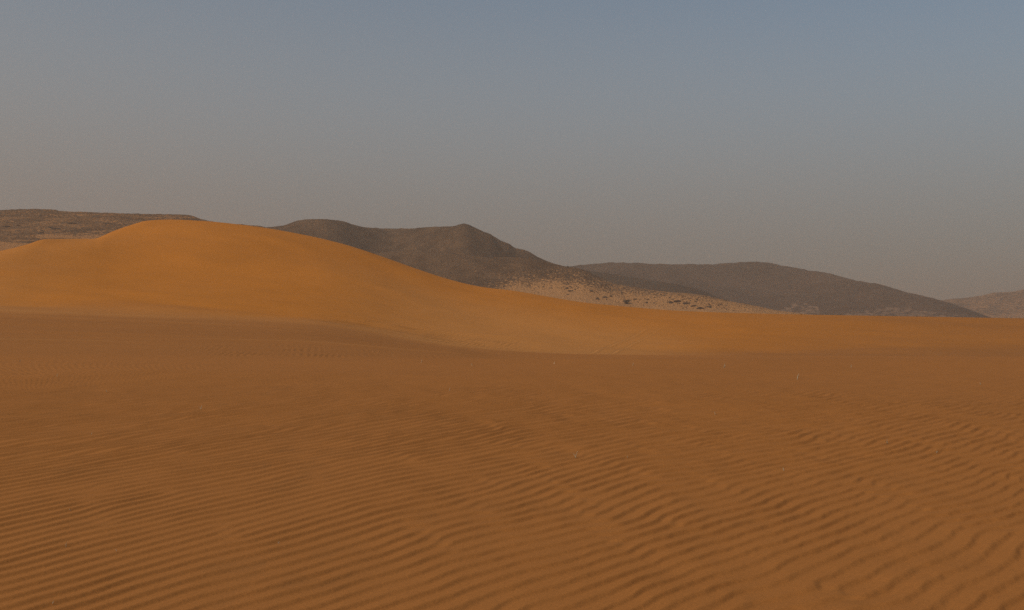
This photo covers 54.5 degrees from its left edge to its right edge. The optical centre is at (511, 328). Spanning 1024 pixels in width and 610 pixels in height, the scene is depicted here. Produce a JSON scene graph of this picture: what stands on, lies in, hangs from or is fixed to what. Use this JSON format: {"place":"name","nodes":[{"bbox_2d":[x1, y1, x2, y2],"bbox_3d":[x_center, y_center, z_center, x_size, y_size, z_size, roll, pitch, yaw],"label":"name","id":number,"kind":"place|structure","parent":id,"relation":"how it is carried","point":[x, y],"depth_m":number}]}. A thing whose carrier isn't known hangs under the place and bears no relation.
{"place":"outdoors","nodes":[
{"label":"outdoors","id":0,"kind":"place"},
{"bbox_2d":[0,209,269,250],"bbox_3d":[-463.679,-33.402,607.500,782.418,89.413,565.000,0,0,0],"label":"mesa","id":1,"kind":"structure","parent":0,"point":[88,225],"depth_m":546.25},
{"bbox_2d":[0,309,1023,609],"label":"sand plain","id":2,"kind":"structure","parent":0,"point":[196,463],"depth_m":13.65},
{"bbox_2d":[0,220,1023,355],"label":"sand dune","id":3,"kind":"structure","parent":0,"point":[193,268],"depth_m":131.47},
{"bbox_2d":[0,0,1023,299],"label":"sky","id":4,"kind":"structure","parent":0,"point":[881,142]},
{"bbox_2d":[267,219,808,314],"bbox_3d":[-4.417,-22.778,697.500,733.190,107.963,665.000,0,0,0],"label":"rocky hill","id":5,"kind":"structure","parent":0,"point":[464,253],"depth_m":584.07},
{"bbox_2d":[493,256,747,310],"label":"scree","id":6,"kind":"structure","parent":5,"relation":"on","point":[624,288],"depth_m":545.80},
{"bbox_2d":[588,271,720,298],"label":"dark spur","id":7,"kind":"structure","parent":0,"point":[644,283],"depth_m":873.55},
{"bbox_2d":[569,262,991,317],"bbox_3d":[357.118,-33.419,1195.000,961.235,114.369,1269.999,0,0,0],"label":"dark range","id":8,"kind":"structure","parent":0,"point":[779,287],"depth_m":1177.88},
{"bbox_2d":[942,289,1023,317],"bbox_3d":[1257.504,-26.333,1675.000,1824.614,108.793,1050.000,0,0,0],"label":"distant hill","id":9,"kind":"structure","parent":0,"point":[1002,305],"depth_m":1571.27}
]}

